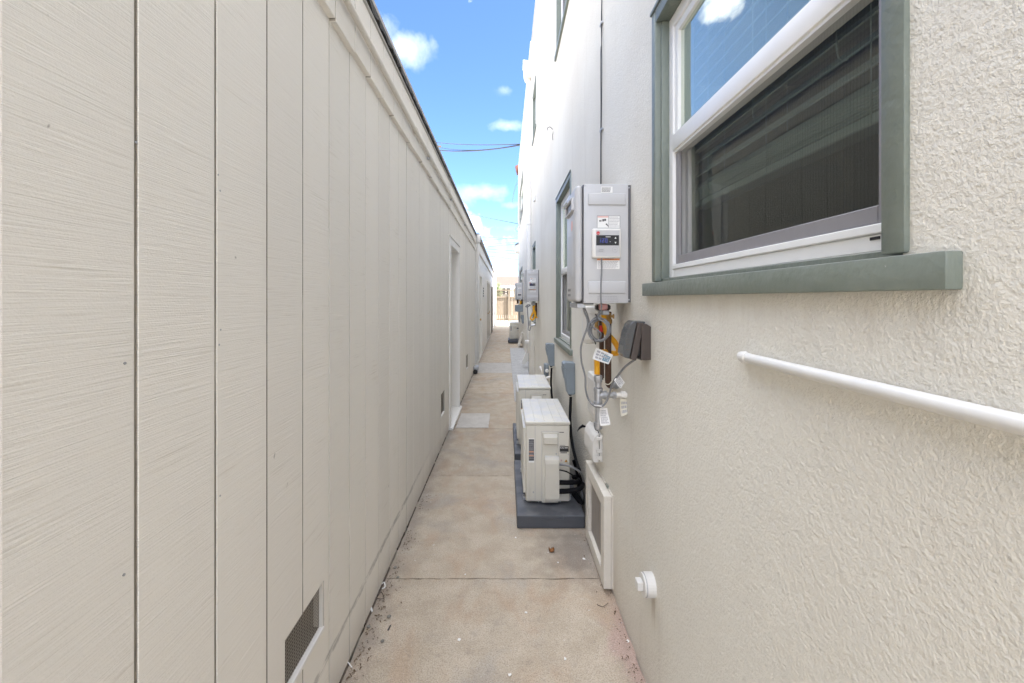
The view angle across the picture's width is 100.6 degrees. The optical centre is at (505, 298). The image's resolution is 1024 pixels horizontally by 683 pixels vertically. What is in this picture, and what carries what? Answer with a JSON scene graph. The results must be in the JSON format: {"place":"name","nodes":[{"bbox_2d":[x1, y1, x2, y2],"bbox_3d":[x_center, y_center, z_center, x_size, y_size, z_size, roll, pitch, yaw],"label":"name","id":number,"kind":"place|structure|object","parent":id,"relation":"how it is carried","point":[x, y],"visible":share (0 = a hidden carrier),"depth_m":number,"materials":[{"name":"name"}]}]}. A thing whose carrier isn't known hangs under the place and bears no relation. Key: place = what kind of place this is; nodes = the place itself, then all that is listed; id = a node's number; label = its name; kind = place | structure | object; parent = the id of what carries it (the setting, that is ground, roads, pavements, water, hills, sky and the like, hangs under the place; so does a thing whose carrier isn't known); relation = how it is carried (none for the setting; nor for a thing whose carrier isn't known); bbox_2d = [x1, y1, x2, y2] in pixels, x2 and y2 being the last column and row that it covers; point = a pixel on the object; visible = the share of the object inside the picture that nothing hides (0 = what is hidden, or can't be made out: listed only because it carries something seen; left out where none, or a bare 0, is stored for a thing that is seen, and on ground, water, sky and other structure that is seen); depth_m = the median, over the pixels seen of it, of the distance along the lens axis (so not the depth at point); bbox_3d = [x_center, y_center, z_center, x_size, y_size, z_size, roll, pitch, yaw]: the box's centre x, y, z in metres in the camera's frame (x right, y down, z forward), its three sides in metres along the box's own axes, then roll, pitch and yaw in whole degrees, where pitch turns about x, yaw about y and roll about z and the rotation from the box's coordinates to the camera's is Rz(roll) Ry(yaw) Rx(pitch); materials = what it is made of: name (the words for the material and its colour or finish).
{"place":"outdoors","nodes":[
{"label":"outdoors","id":0,"kind":"place"},
{"bbox_2d":[374,0,534,275],"label":"sky","id":1,"kind":"structure","parent":0,"point":[462,60],"materials":[{"name":"blue"}]},
{"bbox_2d":[341,323,645,682],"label":"path","id":2,"kind":"structure","parent":0,"point":[438,611],"depth_m":2.20,"materials":[{"name":"concrete"}]},
{"bbox_2d":[345,424,641,682],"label":"leaf litter","id":3,"kind":"object","parent":2,"relation":"on","point":[354,670],"visible":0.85,"depth_m":1.98,"materials":[{"name":"brown plant"}]},
{"bbox_2d":[351,382,636,682],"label":"grit","id":4,"kind":"object","parent":2,"relation":"on","point":[480,600],"visible":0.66,"depth_m":2.03,"materials":[{"name":"gravel"}]},
{"bbox_2d":[508,338,518,342],"bbox_3d":[0.309,1.426,14.679,0.445,0.086,0.962,0,0,0],"label":"equipment pad","id":5,"kind":"object","parent":2,"relation":"on","point":[513,340],"visible":0.72,"depth_m":14.20,"materials":[{"name":"concrete"}]},
{"bbox_2d":[509,322,518,338],"bbox_3d":[0.301,1.097,14.739,0.343,0.572,0.727,0,0,0],"label":"air conditioner","id":6,"kind":"object","parent":5,"relation":"on","point":[513,330],"visible":0.99,"depth_m":14.42,"materials":[{"name":"grey metal"}]},
{"bbox_2d":[513,423,520,459],"bbox_3d":[0.305,1.456,4.359,0.445,0.086,0.962,0,0,0],"label":"equipment pad","id":7,"kind":"object","parent":2,"relation":"on","point":[517,451],"visible":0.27,"depth_m":4.06,"materials":[{"name":"concrete"}]},
{"bbox_2d":[516,375,550,443],"bbox_3d":[0.279,1.127,4.380,0.343,0.572,0.727,0,0,0],"label":"air conditioner","id":8,"kind":"object","parent":7,"relation":"on","point":[533,387],"visible":0.43,"depth_m":4.09,"materials":[{"name":"grey metal"}]},
{"bbox_2d":[517,332,522,346],"bbox_3d":[0.472,1.271,13.325,0.193,0.444,0.450,0,0,0],"label":"leaning cover","id":9,"kind":"object","parent":2,"relation":"on","point":[520,340],"visible":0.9,"depth_m":13.10,"materials":[{"name":"beige plastic"}]},
{"bbox_2d":[529,322,534,374],"bbox_3d":[0.530,0.973,8.050,0.170,1.055,0.170,0,0,0],"label":"pipe boxing","id":10,"kind":"object","parent":2,"relation":"on","point":[532,351],"visible":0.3,"depth_m":7.97,"materials":[{"name":"paint"}]},
{"bbox_2d":[514,460,584,527],"bbox_3d":[0.297,1.456,3.249,0.445,0.086,0.962,0,0,0],"label":"equipment pad","id":11,"kind":"object","parent":2,"relation":"on","point":[559,514],"visible":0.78,"depth_m":2.81,"materials":[{"name":"concrete"}]},
{"bbox_2d":[520,399,570,502],"bbox_3d":[0.291,1.127,3.240,0.343,0.572,0.727,0,0,0],"label":"air conditioner","id":12,"kind":"object","parent":11,"relation":"on","point":[545,438],"visible":1,"depth_m":2.92,"materials":[{"name":"grey metal"}]},
{"bbox_2d":[559,460,584,504],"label":"refrigerant lines","id":13,"kind":"object","parent":12,"relation":"attached to","point":[580,482],"visible":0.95,"depth_m":2.90,"materials":[{"name":"black rubber"}]},
{"bbox_2d":[496,276,517,314],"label":"house","id":14,"kind":"structure","parent":0,"point":[506,282],"depth_m":41.02,"materials":[{"name":"beige paint"}]},
{"bbox_2d":[496,315,517,322],"bbox_3d":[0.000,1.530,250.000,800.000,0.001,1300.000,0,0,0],"label":"ground","id":15,"kind":"structure","parent":0,"point":[501,321],"depth_m":28.58,"materials":[{"name":"beige concrete"}]},
{"bbox_2d":[0,0,476,682],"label":"garage building","id":16,"kind":"structure","parent":15,"relation":"on","point":[236,302],"depth_m":0.94,"materials":[{"name":"paint"}]},
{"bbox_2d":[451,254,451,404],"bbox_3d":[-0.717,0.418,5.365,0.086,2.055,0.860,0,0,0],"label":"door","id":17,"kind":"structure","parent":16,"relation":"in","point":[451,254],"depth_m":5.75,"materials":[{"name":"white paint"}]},
{"bbox_2d":[473,365,478,373],"bbox_3d":[-0.595,1.425,8.550,0.101,0.141,0.260,0,0,0],"label":"drain outlet","id":18,"kind":"object","parent":16,"relation":"attached to","point":[475,369],"visible":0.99,"depth_m":8.47,"materials":[{"name":"black plastic"}]},
{"bbox_2d":[475,233,495,364],"bbox_3d":[-3.787,0.018,16.825,6.527,3.005,15.590,0,0,0],"label":"garage annex","id":19,"kind":"object","parent":15,"relation":"on","point":[487,299],"visible":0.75,"depth_m":12.81,"materials":[{"name":"white paint"}]},
{"bbox_2d":[476,235,479,359],"bbox_3d":[-0.586,-0.030,9.080,0.095,2.660,0.120,0,0,0],"label":"downspout","id":20,"kind":"object","parent":19,"relation":"attached to","point":[478,239],"visible":0.84,"depth_m":9.04,"materials":[{"name":"white plastic"}]},
{"bbox_2d":[491,287,492,331],"bbox_3d":[-0.590,0.460,19.150,0.046,1.960,1.100,0,0,0],"label":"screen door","id":21,"kind":"structure","parent":19,"relation":"in","point":[491,287],"depth_m":18.60,"materials":[{"name":"grey metal"}]},
{"bbox_2d":[496,283,502,295],"bbox_3d":[-0.526,0.159,30.980,0.677,2.747,0.903,0,0,0],"label":"shrub","id":22,"kind":"object","parent":15,"relation":"on","point":[498,287],"visible":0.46,"depth_m":30.91,"materials":[{"name":"green plant"}]},
{"bbox_2d":[496,290,517,320],"bbox_3d":[0.185,0.445,28.235,7.170,2.110,0.190,0,0,0],"label":"wood fence","id":23,"kind":"object","parent":15,"relation":"on","point":[509,303],"visible":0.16,"depth_m":28.29,"materials":[{"name":"brown wood"}]},
{"bbox_2d":[515,0,1023,682],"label":"stucco building","id":24,"kind":"structure","parent":15,"relation":"on","point":[771,526],"depth_m":0.85,"materials":[{"name":"beige paint"}]},
{"bbox_2d":[470,214,517,223],"bbox_3d":[-1.226,-4.595,23.896,0.051,2.980,12.739,0,0,-17],"label":"utility wire","id":25,"kind":"object","parent":24,"relation":"attached to","point":[495,219],"visible":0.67,"depth_m":21.30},
{"bbox_2d":[514,242,518,253],"bbox_3d":[0.494,-2.166,18.050,0.219,0.457,0.700,0,0,0],"label":"wall hood","id":26,"kind":"object","parent":24,"relation":"attached to","point":[516,246],"depth_m":17.70,"materials":[{"name":"white paint"}]},
{"bbox_2d":[515,283,522,299],"bbox_3d":[0.421,-0.231,13.492,0.259,0.545,0.276,0,0,0],"label":"water heater","id":27,"kind":"object","parent":24,"relation":"attached to","point":[518,287],"visible":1,"depth_m":13.36,"materials":[{"name":"grey metal"}]},
{"bbox_2d":[517,299,522,321],"bbox_3d":[0.456,0.369,13.505,0.193,0.757,0.150,0,0,0],"label":"gas connector","id":28,"kind":"object","parent":27,"relation":"attached to","point":[521,301],"visible":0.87,"depth_m":13.53,"materials":[{"name":"metal"}]},
{"bbox_2d":[515,305,522,311],"bbox_3d":[0.425,0.302,13.475,0.249,0.212,0.250,0,0,0],"label":"junction box","id":29,"kind":"object","parent":24,"relation":"attached to","point":[518,308],"visible":1,"depth_m":13.35,"materials":[{"name":"grey metal"}]},
{"bbox_2d":[519,267,521,282],"bbox_3d":[0.597,-0.757,15.101,0.136,0.603,2.737,0,0,0],"label":"window","id":30,"kind":"structure","parent":24,"relation":"in","point":[520,271],"depth_m":16.15,"materials":[{"name":"white glass"}]},
{"bbox_2d":[519,170,522,228],"bbox_3d":[0.597,-3.398,15.002,0.136,1.323,3.337,0,0,0],"label":"window","id":31,"kind":"structure","parent":24,"relation":"in","point":[521,186],"depth_m":16.12,"materials":[{"name":"white plastic"}]},
{"bbox_2d":[522,60,530,363],"bbox_3d":[0.455,-1.825,9.160,0.188,6.469,0.320,0,0,0],"label":"wall downspout","id":32,"kind":"object","parent":24,"relation":"attached to","point":[526,68],"depth_m":9.12,"materials":[{"name":"white paint"}]},
{"bbox_2d":[525,340,528,352],"bbox_3d":[0.482,1.172,8.720,0.162,0.631,0.240,0,0,0],"label":"service box","id":33,"kind":"object","parent":24,"relation":"attached to","point":[527,342],"visible":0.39,"depth_m":8.62,"materials":[{"name":"white plastic"}]},
{"bbox_2d":[523,269,538,302],"bbox_3d":[0.421,-0.208,7.112,0.259,0.545,0.276,0,0,0],"label":"water heater","id":34,"kind":"object","parent":24,"relation":"attached to","point":[528,276],"visible":1,"depth_m":6.98,"materials":[{"name":"grey metal"}]},
{"bbox_2d":[525,302,537,330],"bbox_3d":[0.450,0.293,7.068,0.232,0.479,0.105,0,0,-31],"label":"gas connector","id":35,"kind":"object","parent":34,"relation":"attached to","point":[534,307],"visible":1,"depth_m":7.04,"materials":[{"name":"yellow metal"}]},
{"bbox_2d":[528,281,535,288],"bbox_3d":[0.438,-0.218,6.967,0.127,0.130,0.022,0,0,0],"label":"thermostat","id":36,"kind":"object","parent":34,"relation":"attached to","point":[531,284],"visible":1,"depth_m":6.96,"materials":[{"name":"white plastic"}]},
{"bbox_2d":[532,241,535,324],"bbox_3d":[0.597,-0.295,8.151,0.136,1.528,0.937,0,0,0],"label":"window","id":37,"kind":"structure","parent":24,"relation":"in","point":[534,245],"depth_m":8.50,"materials":[{"name":"white plastic"}]},
{"bbox_2d":[532,75,535,145],"bbox_3d":[0.597,-3.538,8.051,0.136,0.943,0.997,0,0,0],"label":"window","id":38,"kind":"structure","parent":24,"relation":"in","point":[534,90],"depth_m":8.39,"materials":[{"name":"white plastic"}]},
{"bbox_2d":[544,363,548,380],"bbox_3d":[0.524,1.030,5.456,0.057,0.397,0.128,0,0,0],"label":"meter box","id":39,"kind":"object","parent":24,"relation":"attached to","point":[546,369],"visible":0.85,"depth_m":5.40,"materials":[{"name":"white metal"}]},
{"bbox_2d":[545,343,553,366],"bbox_3d":[0.502,0.640,4.830,0.096,0.271,0.120,0,0,0],"label":"disconnect box","id":40,"kind":"object","parent":24,"relation":"attached to","point":[549,348],"visible":1,"depth_m":4.77,"materials":[{"name":"grey plastic"}]},
{"bbox_2d":[550,368,552,398],"bbox_3d":[0.536,1.022,4.637,0.062,0.476,0.439,0,0,0],"label":"electrical whip","id":41,"kind":"object","parent":24,"relation":"attached to","point":[551,390],"visible":0.51,"depth_m":4.81,"materials":[{"name":"black rubber"}]},
{"bbox_2d":[554,0,568,61],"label":"window","id":42,"kind":"structure","parent":24,"relation":"in","point":[561,5],"depth_m":4.48,"materials":[{"name":"white plastic"}]},
{"bbox_2d":[554,170,572,355],"bbox_3d":[0.597,-0.305,4.066,0.136,1.548,1.167,0,0,0],"label":"window","id":43,"kind":"structure","parent":24,"relation":"in","point":[562,339],"depth_m":4.47,"materials":[{"name":"white plastic"}]},
{"bbox_2d":[561,361,574,395],"bbox_3d":[0.502,0.640,3.412,0.096,0.271,0.120,0,0,0],"label":"disconnect box","id":44,"kind":"object","parent":24,"relation":"attached to","point":[568,369],"visible":1,"depth_m":3.35,"materials":[{"name":"grey plastic"}]},
{"bbox_2d":[569,397,580,476],"bbox_3d":[0.536,1.022,3.219,0.062,0.476,0.439,0,0,0],"label":"electrical whip","id":45,"kind":"object","parent":24,"relation":"attached to","point":[571,435],"visible":0.85,"depth_m":3.37,"materials":[{"name":"black rubber"}]},
{"bbox_2d":[581,306,598,343],"bbox_3d":[0.497,0.155,2.500,0.104,0.220,0.104,0,0,0],"label":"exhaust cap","id":46,"kind":"object","parent":24,"relation":"attached to","point":[591,311],"visible":0.63,"depth_m":2.46,"materials":[{"name":"white plastic"}]},
{"bbox_2d":[584,421,602,461],"bbox_3d":[0.522,0.815,2.531,0.059,0.230,0.278,0,0,0],"label":"junction box","id":47,"kind":"object","parent":24,"relation":"attached to","point":[593,439],"visible":0.94,"depth_m":2.42,"materials":[{"name":"white plastic"}]},
{"bbox_2d":[588,371,601,418],"bbox_3d":[0.529,0.575,2.540,0.043,0.250,0.240,0,0,0],"label":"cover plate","id":48,"kind":"object","parent":24,"relation":"attached to","point":[591,386],"visible":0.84,"depth_m":2.54,"materials":[{"name":"white plastic"}]},
{"bbox_2d":[565,184,630,307],"bbox_3d":[0.421,-0.231,1.992,0.259,0.545,0.276,0,0,0],"label":"water heater","id":49,"kind":"object","parent":24,"relation":"attached to","point":[589,208],"visible":1,"depth_m":1.86,"materials":[{"name":"grey metal"}]},
{"bbox_2d":[587,258,610,344],"bbox_3d":[0.417,0.015,1.899,0.082,0.382,0.089,0,0,36],"label":"cable coil","id":50,"kind":"object","parent":49,"relation":"attached to","point":[595,320],"visible":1,"depth_m":1.88,"materials":[{"name":"black plastic"}]},
{"bbox_2d":[592,229,620,257],"bbox_3d":[0.438,-0.240,1.847,0.127,0.130,0.022,0,0,0],"label":"thermostat","id":51,"kind":"object","parent":49,"relation":"attached to","point":[606,243],"visible":1,"depth_m":1.84,"materials":[{"name":"white plastic"}]},
{"bbox_2d":[580,308,634,407],"bbox_3d":[0.465,0.267,1.821,0.107,0.478,0.347,0,0,-29],"label":"power cord","id":52,"kind":"object","parent":49,"relation":"hanging from","point":[617,375],"visible":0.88,"depth_m":1.93,"materials":[{"name":"grey rubber"}]},
{"bbox_2d":[614,375,624,388],"bbox_3d":[0.482,0.350,1.799,0.047,0.060,0.007,0,0,0],"label":"pipe tag","id":53,"kind":"object","parent":52,"relation":"attached to","point":[619,381],"visible":1,"depth_m":1.80,"materials":[{"name":"white paper"}]},
{"bbox_2d":[586,460,612,588],"bbox_3d":[0.528,1.238,2.416,0.052,0.495,0.494,0,0,0],"label":"crawlspace cover","id":54,"kind":"object","parent":24,"relation":"attached to","point":[599,515],"visible":0.99,"depth_m":2.32,"materials":[{"name":"white wood"}]},
{"bbox_2d":[599,0,602,183],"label":"wall cable","id":55,"kind":"object","parent":24,"relation":"attached to","point":[601,127],"depth_m":2.40,"materials":[{"name":"plastic"}]},
{"bbox_2d":[594,304,614,388],"bbox_3d":[0.505,0.253,2.128,0.094,0.458,0.342,0,0,18],"label":"water pipe","id":56,"kind":"object","parent":24,"relation":"attached to","point":[606,308],"visible":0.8,"depth_m":2.02,"materials":[{"name":"gold metal"}]},
{"bbox_2d":[594,314,626,429],"bbox_3d":[0.486,0.323,2.007,0.164,0.556,0.173,0,0,0],"label":"gas line","id":57,"kind":"object","parent":24,"relation":"attached to","point":[600,394],"visible":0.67,"depth_m":1.94,"materials":[{"name":"white paint"}]},
{"bbox_2d":[593,348,612,363],"bbox_3d":[0.438,0.257,1.914,0.094,0.075,0.009,0,0,0],"label":"pipe tag","id":58,"kind":"object","parent":57,"relation":"attached to","point":[600,355],"visible":1,"depth_m":1.92,"materials":[{"name":"white paper"}]},
{"bbox_2d":[599,408,609,425],"bbox_3d":[0.445,0.528,1.901,0.047,0.077,0.018,0,0,5],"label":"pipe tag","id":59,"kind":"object","parent":57,"relation":"hanging from","point":[604,417],"visible":1,"depth_m":1.91,"materials":[{"name":"white paper"}]},
{"bbox_2d":[620,399,626,415],"bbox_3d":[0.541,0.492,1.923,0.041,0.078,0.011,0,0,3],"label":"pipe tag","id":60,"kind":"object","parent":57,"relation":"hanging from","point":[623,406],"visible":0.91,"depth_m":1.93,"materials":[{"name":"beige paper"}]},
{"bbox_2d":[618,320,650,360],"bbox_3d":[0.499,0.160,1.655,0.106,0.150,0.095,0,0,0],"label":"outlet box","id":61,"kind":"object","parent":24,"relation":"attached to","point":[635,341],"visible":1,"depth_m":1.61,"materials":[{"name":"grey plastic"}]},
{"bbox_2d":[635,571,656,597],"bbox_3d":[0.520,1.066,1.585,0.066,0.083,0.083,0,0,0],"label":"cleanout cap","id":62,"kind":"object","parent":24,"relation":"attached to","point":[645,583],"visible":1,"depth_m":1.56,"materials":[{"name":"white plastic"}]},
{"bbox_2d":[695,0,878,209],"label":"window blind","id":63,"kind":"object","parent":24,"relation":"attached to","point":[849,120],"depth_m":0.98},
{"bbox_2d":[642,0,962,295],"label":"window","id":64,"kind":"structure","parent":24,"relation":"in","point":[862,250],"depth_m":0.94,"materials":[{"name":"white plastic"}]},
{"bbox_2d":[737,351,1023,435],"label":"plastic pipe","id":65,"kind":"object","parent":24,"relation":"attached to","point":[1000,419],"visible":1,"depth_m":0.56,"materials":[{"name":"white plastic"}]},
{"bbox_3d":[-4.518,-3.660,23.985,1.800,10.380,0.290,0,0,0],"label":"utility pole","id":66,"kind":"object","parent":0,"visible":0},
{"bbox_2d":[437,142,517,144],"bbox_3d":[-1.994,-7.290,19.800,0.030,3.252,9.810,0,0,-31],"label":"utility wire","id":67,"kind":"object","parent":66,"relation":"attached to","point":[480,144],"visible":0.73,"depth_m":18.17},
{"bbox_2d":[440,145,519,151],"bbox_3d":[-1.995,-7.073,19.802,0.045,2.917,9.814,0,0,-31],"label":"utility wire","id":68,"kind":"object","parent":66,"relation":"attached to","point":[480,150],"visible":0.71,"depth_m":18.18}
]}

